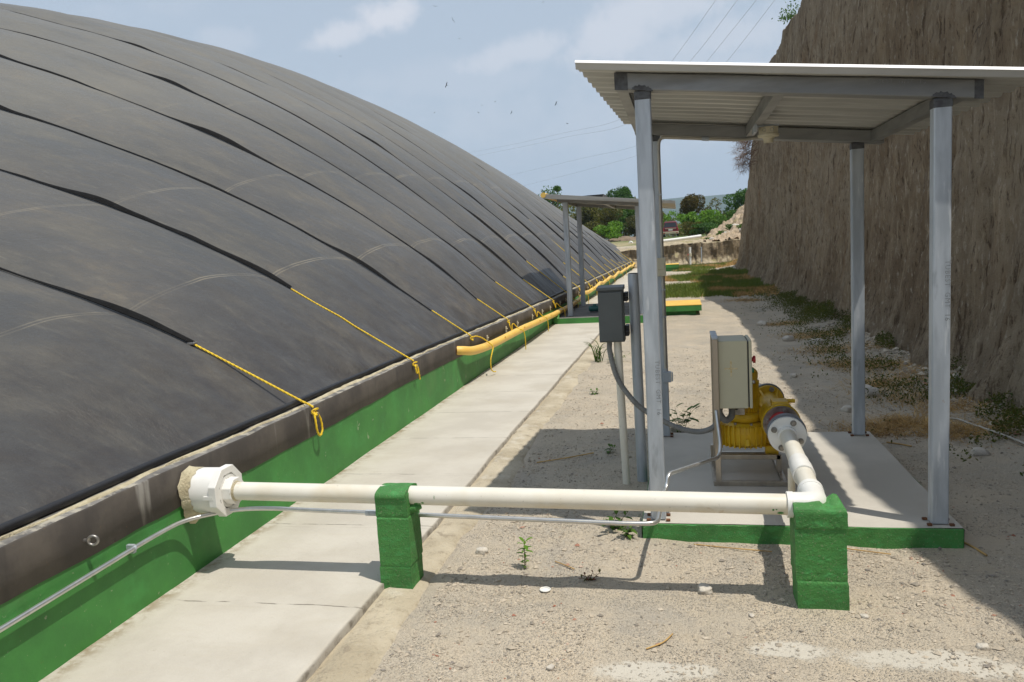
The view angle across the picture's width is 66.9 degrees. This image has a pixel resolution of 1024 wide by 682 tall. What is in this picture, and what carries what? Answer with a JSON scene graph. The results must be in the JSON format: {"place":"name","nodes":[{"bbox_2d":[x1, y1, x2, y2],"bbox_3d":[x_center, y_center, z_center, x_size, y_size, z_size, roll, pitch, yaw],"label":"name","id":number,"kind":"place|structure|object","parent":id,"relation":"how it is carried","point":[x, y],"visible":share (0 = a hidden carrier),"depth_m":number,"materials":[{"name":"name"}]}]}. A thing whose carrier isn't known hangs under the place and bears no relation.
{"place":"outdoors","nodes":[
{"label":"outdoors","id":0,"kind":"place"},
{"bbox_2d":[39,268,636,681],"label":"path","id":1,"kind":"structure","parent":0,"point":[287,596],"depth_m":3.52,"materials":[{"name":"concrete"}]},
{"bbox_2d":[0,0,801,205],"label":"sky","id":2,"kind":"structure","parent":0,"point":[495,58],"materials":[{"name":"blue"}]},
{"bbox_2d":[475,0,715,151],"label":"power line","id":3,"kind":"object","parent":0,"point":[619,119],"visible":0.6,"depth_m":58.94,"materials":[{"name":"metal"}]},
{"bbox_2d":[478,2,735,155],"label":"power line","id":4,"kind":"object","parent":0,"point":[622,125],"visible":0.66,"depth_m":58.12,"materials":[{"name":"metal"}]},
{"bbox_2d":[508,2,754,175],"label":"power line","id":5,"kind":"object","parent":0,"point":[708,59],"visible":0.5,"depth_m":43.42,"materials":[{"name":"metal"}]},
{"bbox_2d":[524,0,774,185],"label":"power line","id":6,"kind":"object","parent":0,"point":[636,155],"visible":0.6,"depth_m":44.48,"materials":[{"name":"metal"}]},
{"bbox_2d":[558,193,743,239],"bbox_3d":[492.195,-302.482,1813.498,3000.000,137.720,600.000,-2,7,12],"label":"hills","id":7,"kind":"structure","parent":0,"point":[708,199],"depth_m":1694.87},
{"bbox_2d":[367,234,1023,681],"bbox_3d":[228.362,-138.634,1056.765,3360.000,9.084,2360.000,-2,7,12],"label":"ground","id":8,"kind":"structure","parent":0,"point":[621,600],"depth_m":3.23,"materials":[{"name":"beige gravel"}]},
{"bbox_2d":[0,260,632,681],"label":"tank wall","id":9,"kind":"structure","parent":8,"relation":"on","point":[48,550],"depth_m":3.45,"materials":[{"name":"green paint"}]},
{"bbox_2d":[0,3,629,523],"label":"gas dome","id":10,"kind":"structure","parent":9,"relation":"on","point":[92,393],"depth_m":7.58,"materials":[{"name":"grey plastic"}]},
{"bbox_2d":[0,267,322,436],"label":"tie down strap","id":11,"kind":"object","parent":10,"relation":"hanging from","point":[140,317],"visible":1,"depth_m":4.86,"materials":[{"name":"fabric"}]},
{"bbox_2d":[0,169,420,379],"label":"tie down strap","id":12,"kind":"object","parent":10,"relation":"attached to","point":[104,201],"visible":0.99,"depth_m":6.78,"materials":[{"name":"yellow rubber"}]},
{"bbox_2d":[0,105,495,371],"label":"tie down strap","id":13,"kind":"object","parent":10,"relation":"attached to","point":[364,264],"visible":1,"depth_m":8.55,"materials":[{"name":"fabric"}]},
{"bbox_2d":[0,54,525,349],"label":"tie down strap","id":14,"kind":"object","parent":10,"relation":"hanging from","point":[220,136],"visible":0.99,"depth_m":10.53,"materials":[{"name":"black fabric"}]},
{"bbox_2d":[0,28,548,330],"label":"tie down strap","id":15,"kind":"object","parent":10,"relation":"hanging from","point":[189,90],"visible":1,"depth_m":12.38,"materials":[{"name":"black fabric"}]},
{"bbox_2d":[12,11,565,316],"bbox_3d":[-14.717,-3.406,16.679,31.638,7.214,0.263,-2,7,12],"label":"tie down strap","id":16,"kind":"object","parent":10,"relation":"hanging from","point":[494,253],"visible":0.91,"depth_m":14.05,"materials":[{"name":"black fabric"}]},
{"bbox_2d":[220,63,578,304],"bbox_3d":[-14.348,-3.882,18.429,31.638,7.552,0.262,-2,7,12],"label":"tie down strap","id":17,"kind":"object","parent":10,"relation":"hanging from","point":[490,228],"visible":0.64,"depth_m":15.59,"materials":[{"name":"black fabric"}]},
{"bbox_2d":[270,75,588,303],"bbox_3d":[-13.970,-4.224,20.195,31.637,7.946,0.263,-2,7,12],"label":"tie down strap","id":18,"kind":"object","parent":10,"relation":"hanging from","point":[532,246],"visible":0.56,"depth_m":17.32,"materials":[{"name":"black fabric"}]},
{"bbox_2d":[369,116,594,288],"bbox_3d":[-13.595,-4.608,21.955,31.637,8.109,0.263,-2,7,12],"label":"tie down strap","id":19,"kind":"object","parent":10,"relation":"attached to","point":[526,227],"visible":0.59,"depth_m":19.10,"materials":[{"name":"black fabric"}]},
{"bbox_2d":[375,112,597,282],"bbox_3d":[-13.306,-5.011,23.639,31.502,8.053,0.083,-2,7,12],"label":"tie down strap","id":20,"kind":"object","parent":10,"relation":"hanging from","point":[519,211],"visible":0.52,"depth_m":20.91,"materials":[{"name":"black fabric"}]},
{"bbox_2d":[477,164,614,278],"bbox_3d":[-12.448,-5.428,27.278,31.637,8.390,0.263,-2,7,12],"label":"tie down strap","id":21,"kind":"object","parent":10,"relation":"hanging from","point":[563,232],"visible":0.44,"depth_m":24.42,"materials":[{"name":"black fabric"}]},
{"bbox_2d":[485,176,609,282],"bbox_3d":[-12.829,-5.133,25.506,31.637,8.466,0.263,-2,7,12],"label":"tie down strap","id":22,"kind":"object","parent":10,"relation":"attached to","point":[548,226],"visible":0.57,"depth_m":22.63,"materials":[{"name":"black fabric"}]},
{"bbox_2d":[543,209,614,273],"bbox_3d":[-12.154,-5.742,28.973,31.502,8.106,0.083,-2,7,12],"label":"tie down strap","id":23,"kind":"object","parent":10,"relation":"attached to","point":[586,246],"visible":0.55,"depth_m":26.14,"materials":[{"name":"black fabric"}]},
{"bbox_2d":[571,227,621,272],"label":"tie down strap","id":24,"kind":"object","parent":10,"relation":"attached to","point":[597,251],"visible":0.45,"depth_m":27.90,"materials":[{"name":"black fabric"}]},
{"bbox_2d":[585,231,625,267],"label":"tie down strap","id":25,"kind":"object","parent":10,"relation":"attached to","point":[604,248],"visible":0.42,"depth_m":31.47,"materials":[{"name":"black fabric"}]},
{"bbox_2d":[0,410,721,632],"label":"metal conduit","id":26,"kind":"object","parent":9,"relation":"attached to","point":[132,548],"visible":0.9,"depth_m":3.31,"materials":[{"name":"metal"}]},
{"bbox_2d":[177,416,825,523],"bbox_3d":[0.010,0.602,3.723,2.823,0.298,1.201,-2,7,12],"label":"gas pipe","id":27,"kind":"object","parent":9,"relation":"attached to","point":[223,490],"visible":0.95,"depth_m":3.26,"materials":[{"name":"white plastic"}]},
{"bbox_2d":[456,262,635,355],"bbox_3d":[3.642,-2.376,26.843,0.198,0.326,39.431,-2,7,12],"label":"yellow pipe","id":28,"kind":"object","parent":9,"relation":"attached to","point":[479,348],"visible":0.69,"depth_m":10.05,"materials":[{"name":"paint"}]},
{"bbox_2d":[306,300,628,681],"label":"kerb","id":29,"kind":"structure","parent":8,"relation":"on","point":[360,649],"depth_m":3.58,"materials":[{"name":"concrete"}]},
{"bbox_2d":[374,483,423,588],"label":"block pillar","id":30,"kind":"structure","parent":29,"relation":"on","point":[399,536],"depth_m":3.30,"materials":[{"name":"green paint"}]},
{"bbox_2d":[475,547,487,554],"bbox_3d":[-0.144,0.998,3.686,0.061,0.035,0.050,-4,7,-2],"label":"stone","id":31,"kind":"object","parent":8,"relation":"on","point":[481,550],"visible":1,"depth_m":3.67,"materials":[{"name":"stone"}]},
{"bbox_2d":[517,537,532,568],"bbox_3d":[0.058,0.954,3.466,0.077,0.149,0.065,3,9,42],"label":"weed","id":32,"kind":"object","parent":8,"relation":"on","point":[524,546],"visible":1,"depth_m":3.47,"materials":[{"name":"green plant"}]},
{"bbox_2d":[540,587,550,591],"bbox_3d":[0.139,1.042,3.248,0.047,0.007,0.047,-2,7,12],"label":"bottle cap ring","id":33,"kind":"object","parent":8,"relation":"on","point":[545,589],"visible":1,"depth_m":3.25,"materials":[{"name":"white plastic"}]},
{"bbox_2d":[538,185,561,210],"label":"sparse tree","id":34,"kind":"object","parent":8,"relation":"on","point":[551,201],"visible":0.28,"depth_m":73.80,"materials":[{"name":"green plant"}]},
{"bbox_2d":[546,664,554,670],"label":"stone","id":35,"kind":"object","parent":8,"relation":"on","point":[550,667],"visible":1,"depth_m":2.66,"materials":[{"name":"stone"}]},
{"bbox_2d":[553,185,560,207],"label":"tuft tree","id":36,"kind":"object","parent":8,"relation":"on","point":[556,188],"visible":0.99,"depth_m":69.39,"materials":[{"name":"green plant"}]},
{"bbox_2d":[537,452,593,462],"bbox_3d":[0.364,0.789,5.233,0.412,0.018,0.022,-6,7,-16],"label":"dry stalk","id":37,"kind":"object","parent":8,"relation":"on","point":[565,457],"visible":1,"depth_m":5.22,"materials":[{"name":"plant"}]},
{"bbox_2d":[572,207,601,231],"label":"bushy tree","id":38,"kind":"object","parent":8,"relation":"on","point":[586,218],"visible":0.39,"depth_m":66.00,"materials":[{"name":"green plant"}]},
{"bbox_2d":[578,569,600,580],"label":"weed","id":39,"kind":"object","parent":8,"relation":"on","point":[590,578],"visible":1,"depth_m":3.30,"materials":[{"name":"green plant"}]},
{"bbox_2d":[583,220,603,237],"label":"shrub","id":40,"kind":"object","parent":8,"relation":"on","point":[590,224],"visible":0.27,"depth_m":60.98,"materials":[{"name":"green plant"}]},
{"bbox_2d":[584,338,606,361],"bbox_3d":[1.010,0.119,9.251,0.340,0.271,0.359,-2,7,12],"label":"grass tuft","id":41,"kind":"object","parent":8,"relation":"on","point":[598,356],"visible":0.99,"depth_m":9.26,"materials":[{"name":"green plant"}]},
{"bbox_2d":[553,302,642,323],"bbox_3d":[1.945,-0.550,14.779,1.892,0.290,3.000,-2,7,12],"label":"concrete pad","id":42,"kind":"object","parent":8,"relation":"on","point":[582,314],"visible":0.16,"depth_m":13.56,"materials":[{"name":"green paint"}]},
{"bbox_2d":[589,304,597,312],"bbox_3d":[1.524,-0.610,14.346,0.200,0.155,0.140,-2,7,12],"label":"pump","id":43,"kind":"object","parent":42,"relation":"on","point":[593,308],"visible":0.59,"depth_m":14.30,"materials":[{"name":"teal paint"}]},
{"bbox_2d":[540,193,675,315],"bbox_3d":[1.954,-1.678,14.531,2.230,2.173,3.080,-2,7,12],"label":"shelter","id":44,"kind":"object","parent":42,"relation":"on","point":[578,202],"visible":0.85,"depth_m":13.66,"materials":[{"name":"metal"}]},
{"bbox_2d":[586,194,607,196],"bbox_3d":[1.426,-2.552,13.846,0.490,0.080,0.900,-2,7,12],"label":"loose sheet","id":45,"kind":"object","parent":44,"relation":"on","point":[601,195],"visible":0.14,"depth_m":13.46,"materials":[{"name":"grey metal"}]},
{"bbox_2d":[585,207,622,238],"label":"bushy tree","id":46,"kind":"object","parent":8,"relation":"on","point":[608,215],"visible":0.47,"depth_m":64.67,"materials":[{"name":"green plant"}]},
{"bbox_2d":[592,220,622,240],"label":"shrub","id":47,"kind":"object","parent":8,"relation":"on","point":[610,229],"visible":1,"depth_m":59.52,"materials":[{"name":"green plant"}]},
{"bbox_2d":[604,444,614,453],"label":"weed","id":48,"kind":"object","parent":8,"relation":"on","point":[610,445],"visible":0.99,"depth_m":5.29,"materials":[{"name":"green plant"}]},
{"bbox_2d":[602,510,632,529],"bbox_3d":[0.517,0.895,3.832,0.157,0.113,0.181,-2,7,12],"label":"weed","id":49,"kind":"object","parent":8,"relation":"on","point":[612,527],"visible":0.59,"depth_m":3.86,"materials":[{"name":"green plant"}]},
{"bbox_2d":[605,186,635,235],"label":"round tree","id":50,"kind":"object","parent":8,"relation":"on","point":[623,192],"visible":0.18,"depth_m":71.35,"materials":[{"name":"green plant"}]},
{"bbox_2d":[607,236,635,241],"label":"soil mound","id":51,"kind":"object","parent":8,"relation":"on","point":[625,238],"visible":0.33,"depth_m":61.10,"materials":[{"name":"soil"}]},
{"bbox_2d":[614,342,630,484],"bbox_3d":[0.647,0.444,4.539,0.045,0.903,0.079,2,9,40],"label":"conduit pipe","id":52,"kind":"object","parent":8,"relation":"on","point":[622,420],"visible":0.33,"depth_m":4.52,"materials":[{"name":"white plastic"}]},
{"bbox_2d":[614,209,634,235],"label":"bushy tree","id":53,"kind":"object","parent":8,"relation":"on","point":[627,213],"visible":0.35,"depth_m":67.02,"materials":[{"name":"green plant"}]},
{"bbox_2d":[616,526,637,539],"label":"weed","id":54,"kind":"object","parent":8,"relation":"on","point":[628,535],"visible":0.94,"depth_m":3.73,"materials":[{"name":"green plant"}]},
{"bbox_2d":[623,215,635,236],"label":"shrub","id":55,"kind":"object","parent":8,"relation":"on","point":[631,227],"visible":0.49,"depth_m":64.55,"materials":[{"name":"green plant"}]},
{"bbox_2d":[628,273,647,481],"bbox_3d":[0.743,0.247,4.569,0.069,1.294,0.060,-2,7,12],"label":"pole","id":56,"kind":"object","parent":8,"relation":"on","point":[637,366],"visible":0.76,"depth_m":4.54,"materials":[{"name":"metal"}]},
{"bbox_2d":[596,284,629,342],"bbox_3d":[0.585,-0.160,4.458,0.174,0.322,0.154,-2,7,12],"label":"electrical box","id":57,"kind":"object","parent":56,"relation":"attached to","point":[613,327],"visible":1,"depth_m":4.39,"materials":[{"name":"grey metal"}]},
{"bbox_2d":[599,292,622,341],"bbox_3d":[0.562,-0.137,4.398,0.129,0.279,0.009,-2,7,12],"label":"door","id":58,"kind":"structure","parent":57,"relation":"in","point":[610,303],"depth_m":4.39,"materials":[{"name":"grey metal"}]},
{"bbox_2d":[607,342,722,434],"bbox_3d":[0.856,0.263,4.357,0.657,0.524,0.059,0,8,26],"label":"flexible conduit","id":59,"kind":"object","parent":57,"relation":"attached to","point":[631,398],"visible":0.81,"depth_m":4.42,"materials":[{"name":"plastic"}]},
{"bbox_2d":[553,195,735,239],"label":"woodland","id":60,"kind":"object","parent":8,"relation":"on","point":[681,233],"visible":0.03,"depth_m":89.06,"materials":[{"name":"green plant"}]},
{"bbox_2d":[646,633,672,649],"bbox_3d":[0.527,1.064,2.739,0.136,0.013,0.020,-8,9,-35],"label":"dry stalk","id":61,"kind":"object","parent":8,"relation":"on","point":[660,643],"visible":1,"depth_m":2.72,"materials":[{"name":"plant"}]},
{"bbox_2d":[663,221,678,236],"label":"parked car","id":62,"kind":"object","parent":8,"relation":"on","point":[670,227],"visible":0.82,"depth_m":72.80,"materials":[{"name":"red paint"}]},
{"bbox_2d":[663,211,679,236],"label":"slim tree","id":63,"kind":"object","parent":8,"relation":"on","point":[668,217],"visible":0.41,"depth_m":77.05,"materials":[{"name":"green plant"}]},
{"bbox_2d":[666,263,678,270],"bbox_3d":[6.596,-3.072,32.731,0.894,0.355,1.004,-2,7,12],"label":"tank lid","id":64,"kind":"object","parent":8,"relation":"on","point":[672,266],"visible":0.56,"depth_m":32.23,"materials":[{"name":"green paint"}]},
{"bbox_2d":[620,238,739,267],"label":"earth bank","id":65,"kind":"structure","parent":8,"relation":"on","point":[713,251],"depth_m":36.70,"materials":[{"name":"soil"}]},
{"bbox_2d":[663,234,701,241],"bbox_3d":[8.030,-5.022,38.374,2.652,0.351,0.211,-3,7,6],"label":"drain pipe","id":66,"kind":"object","parent":65,"relation":"on","point":[682,238],"visible":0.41,"depth_m":38.25,"materials":[{"name":"white plastic"}]},
{"bbox_2d":[688,247,691,263],"bbox_3d":[8.389,-3.926,36.583,0.192,1.002,0.156,-2,7,12],"label":"riser pipe","id":67,"kind":"object","parent":65,"relation":"on","point":[689,254],"visible":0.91,"depth_m":36.51,"materials":[{"name":"white plastic"}]},
{"bbox_2d":[666,299,701,315],"bbox_3d":[3.087,-0.601,14.716,0.976,0.250,1.134,-2,7,12],"label":"tank lid","id":68,"kind":"object","parent":8,"relation":"on","point":[682,307],"visible":0.49,"depth_m":14.20,"materials":[{"name":"green paint"}]},
{"bbox_2d":[670,403,699,431],"bbox_3d":[1.254,0.570,5.700,0.287,0.239,0.192,1,8,34],"label":"weed","id":69,"kind":"object","parent":8,"relation":"on","point":[684,421],"visible":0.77,"depth_m":5.69,"materials":[{"name":"green plant"}]},
{"bbox_2d":[677,211,699,235],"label":"shrub","id":70,"kind":"object","parent":8,"relation":"on","point":[682,218],"visible":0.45,"depth_m":59.55,"materials":[{"name":"green plant"}]},
{"bbox_2d":[678,193,705,235],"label":"round tree","id":71,"kind":"object","parent":8,"relation":"on","point":[689,203],"visible":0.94,"depth_m":65.89,"materials":[{"name":"green plant"}]},
{"bbox_2d":[681,221,709,235],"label":"shrub","id":72,"kind":"object","parent":8,"relation":"on","point":[686,227],"visible":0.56,"depth_m":55.61,"materials":[{"name":"green plant"}]},
{"bbox_2d":[688,222,717,235],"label":"shrub","id":73,"kind":"object","parent":8,"relation":"on","point":[703,227],"visible":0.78,"depth_m":54.65,"materials":[{"name":"green plant"}]},
{"bbox_2d":[697,583,712,594],"bbox_3d":[0.784,1.010,3.147,0.060,0.043,0.071,-3,7,5],"label":"stone","id":74,"kind":"object","parent":8,"relation":"on","point":[704,589],"visible":0.99,"depth_m":3.12,"materials":[{"name":"stone"}]},
{"bbox_2d":[695,208,726,231],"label":"shrub","id":75,"kind":"object","parent":8,"relation":"on","point":[709,216],"visible":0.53,"depth_m":58.11,"materials":[{"name":"green plant"}]},
{"bbox_2d":[704,197,724,223],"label":"slim tree","id":76,"kind":"object","parent":8,"relation":"on","point":[716,205],"visible":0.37,"depth_m":66.66,"materials":[{"name":"green plant"}]},
{"bbox_2d":[700,205,743,241],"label":"rubble slope","id":77,"kind":"structure","parent":8,"relation":"on","point":[734,232],"depth_m":39.09,"materials":[{"name":"stone"}]},
{"bbox_2d":[714,209,736,224],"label":"shrub","id":78,"kind":"object","parent":8,"relation":"on","point":[722,217],"visible":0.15,"depth_m":55.35,"materials":[{"name":"green plant"}]},
{"bbox_2d":[694,544,771,551],"bbox_3d":[1.006,0.946,3.540,0.346,0.008,0.013,-1,8,22],"label":"dry stalk","id":79,"kind":"object","parent":8,"relation":"on","point":[733,548],"visible":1,"depth_m":3.53,"materials":[{"name":"plant"}]},
{"bbox_2d":[722,188,746,215],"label":"bushy tree","id":80,"kind":"object","parent":8,"relation":"on","point":[738,198],"visible":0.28,"depth_m":59.55,"materials":[{"name":"green plant"}]},
{"bbox_2d":[757,320,766,325],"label":"stone","id":81,"kind":"object","parent":8,"relation":"on","point":[761,322],"visible":0.87,"depth_m":11.86,"materials":[{"name":"stone"}]},
{"bbox_2d":[782,335,794,340],"bbox_3d":[3.618,-0.025,10.152,0.177,0.101,0.144,-8,8,-32],"label":"stone","id":82,"kind":"object","parent":8,"relation":"on","point":[788,338],"visible":0.82,"depth_m":10.10,"materials":[{"name":"stone"}]},
{"bbox_2d":[642,431,964,548],"bbox_3d":[1.494,0.811,4.417,1.409,0.163,1.763,-2,7,12],"label":"concrete pad","id":83,"kind":"object","parent":8,"relation":"on","point":[874,485],"visible":0.6,"depth_m":3.95,"materials":[{"name":"green paint"}]},
{"bbox_2d":[710,331,755,481],"bbox_3d":[1.212,0.347,4.233,0.226,0.784,0.300,-2,7,12],"label":"control cabinet","id":84,"kind":"object","parent":83,"relation":"on","point":[732,369],"visible":0.98,"depth_m":4.10,"materials":[{"name":"metal"}]},
{"bbox_2d":[710,367,787,486],"bbox_3d":[1.323,0.447,4.406,0.380,0.587,0.612,-2,7,12],"label":"gas blower","id":85,"kind":"object","parent":83,"relation":"on","point":[742,429],"visible":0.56,"depth_m":4.32,"materials":[{"name":"yellow metal"}]},
{"bbox_2d":[759,383,806,439],"bbox_3d":[1.496,0.415,4.442,0.204,0.274,0.932,-2,7,10],"label":"check valve","id":86,"kind":"object","parent":85,"relation":"attached to","point":[774,404],"visible":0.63,"depth_m":4.18,"materials":[{"name":"yellow metal"}]},
{"bbox_2d":[575,60,1023,525],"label":"shelter","id":87,"kind":"object","parent":83,"relation":"on","point":[856,107],"visible":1,"depth_m":3.52,"materials":[{"name":"metal"}]},
{"bbox_2d":[657,136,756,381],"bbox_3d":[1.273,-0.534,5.042,0.654,1.612,0.051,-2,7,12],"label":"lamp conduit","id":88,"kind":"object","parent":87,"relation":"attached to","point":[661,266],"visible":0.97,"depth_m":5.08,"materials":[{"name":"beige plastic"}]},
{"bbox_2d":[752,123,778,142],"bbox_3d":[1.450,-1.190,4.417,0.143,0.117,0.160,-2,7,12],"label":"lamp holder","id":89,"kind":"object","parent":87,"relation":"attached to","point":[768,133],"visible":1,"depth_m":4.39,"materials":[{"name":"beige plastic"}]},
{"bbox_2d":[807,338,822,344],"bbox_3d":[3.797,0.021,9.711,0.145,0.114,0.189,-9,9,-39],"label":"stone","id":90,"kind":"object","parent":8,"relation":"on","point":[820,340],"visible":0.48,"depth_m":9.65,"materials":[{"name":"stone"}]},
{"bbox_2d":[790,493,849,610],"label":"block pillar","id":91,"kind":"structure","parent":8,"relation":"on","point":[818,538],"depth_m":2.91,"materials":[{"name":"green paint"}]},
{"bbox_2d":[840,405,851,412],"bbox_3d":[2.648,0.542,6.109,0.124,0.066,0.088,-6,7,-17],"label":"stone","id":92,"kind":"object","parent":8,"relation":"on","point":[846,408],"visible":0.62,"depth_m":6.08,"materials":[{"name":"stone"}]},
{"bbox_2d":[860,614,869,618],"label":"stone","id":93,"kind":"object","parent":8,"relation":"on","point":[865,616],"visible":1,"depth_m":2.84,"materials":[{"name":"stone"}]},
{"bbox_2d":[847,548,890,554],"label":"dry stalk","id":94,"kind":"object","parent":8,"relation":"on","point":[868,551],"visible":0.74,"depth_m":3.42,"materials":[{"name":"plant"}]},
{"bbox_2d":[865,384,880,396],"bbox_3d":[3.033,0.434,6.604,0.166,0.110,0.212,-5,7,-10],"label":"stone","id":95,"kind":"object","parent":8,"relation":"on","point":[871,389],"visible":0.48,"depth_m":6.52,"materials":[{"name":"stone"}]},
{"bbox_2d":[727,287,1023,475],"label":"ground cover","id":96,"kind":"object","parent":8,"relation":"on","point":[793,300],"visible":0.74,"depth_m":7.80,"materials":[{"name":"green plant"}]},
{"bbox_2d":[758,292,1023,473],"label":"soil clods","id":97,"kind":"object","parent":8,"relation":"on","point":[921,373],"visible":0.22,"depth_m":7.64,"materials":[{"name":"soil"}]},
{"bbox_2d":[887,441,911,446],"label":"dry stalk","id":98,"kind":"object","parent":8,"relation":"on","point":[899,444],"visible":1,"depth_m":5.07,"materials":[{"name":"plant"}]},
{"bbox_2d":[964,541,987,555],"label":"dry stalk","id":99,"kind":"object","parent":8,"relation":"on","point":[977,549],"visible":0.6,"depth_m":3.39,"materials":[{"name":"plant"}]},
{"bbox_2d":[970,447,990,455],"bbox_3d":[2.862,0.682,4.736,0.109,0.062,0.081,-1,7,21],"label":"stone","id":100,"kind":"object","parent":8,"relation":"on","point":[978,451],"visible":0.94,"depth_m":4.71,"materials":[{"name":"stone"}]},
{"bbox_2d":[976,643,990,650],"bbox_3d":[1.583,1.027,2.605,0.045,0.022,0.035,-3,7,6],"label":"stone","id":101,"kind":"object","parent":8,"relation":"on","point":[983,646],"visible":1,"depth_m":2.59,"materials":[{"name":"stone"}]},
{"bbox_2d":[950,417,1023,444],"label":"loose cable","id":102,"kind":"object","parent":8,"relation":"on","point":[1004,435],"visible":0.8,"depth_m":5.11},
{"bbox_2d":[665,258,780,297],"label":"grass","id":103,"kind":"structure","parent":0,"point":[691,290],"depth_m":21.70,"materials":[{"name":"plant"}]},
{"bbox_2d":[665,259,1022,447],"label":"dry grass","id":104,"kind":"structure","parent":0,"point":[904,423],"depth_m":6.15,"materials":[{"name":"plant"}]},
{"bbox_2d":[735,0,1023,411],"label":"cliff","id":105,"kind":"structure","parent":0,"point":[795,231],"depth_m":8.71,"materials":[{"name":"stone"}]},
{"bbox_2d":[728,140,758,178],"bbox_3d":[7.629,-6.366,25.298,1.242,2.200,2.840,0,8,23],"label":"dry bush","id":106,"kind":"object","parent":105,"relation":"on","point":[743,154],"visible":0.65,"depth_m":25.23,"materials":[{"name":"plant"}]},
{"bbox_2d":[772,0,799,23],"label":"cliff sprig","id":107,"kind":"object","parent":105,"relation":"on","point":[788,16],"visible":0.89,"depth_m":17.40,"materials":[{"name":"green plant"}]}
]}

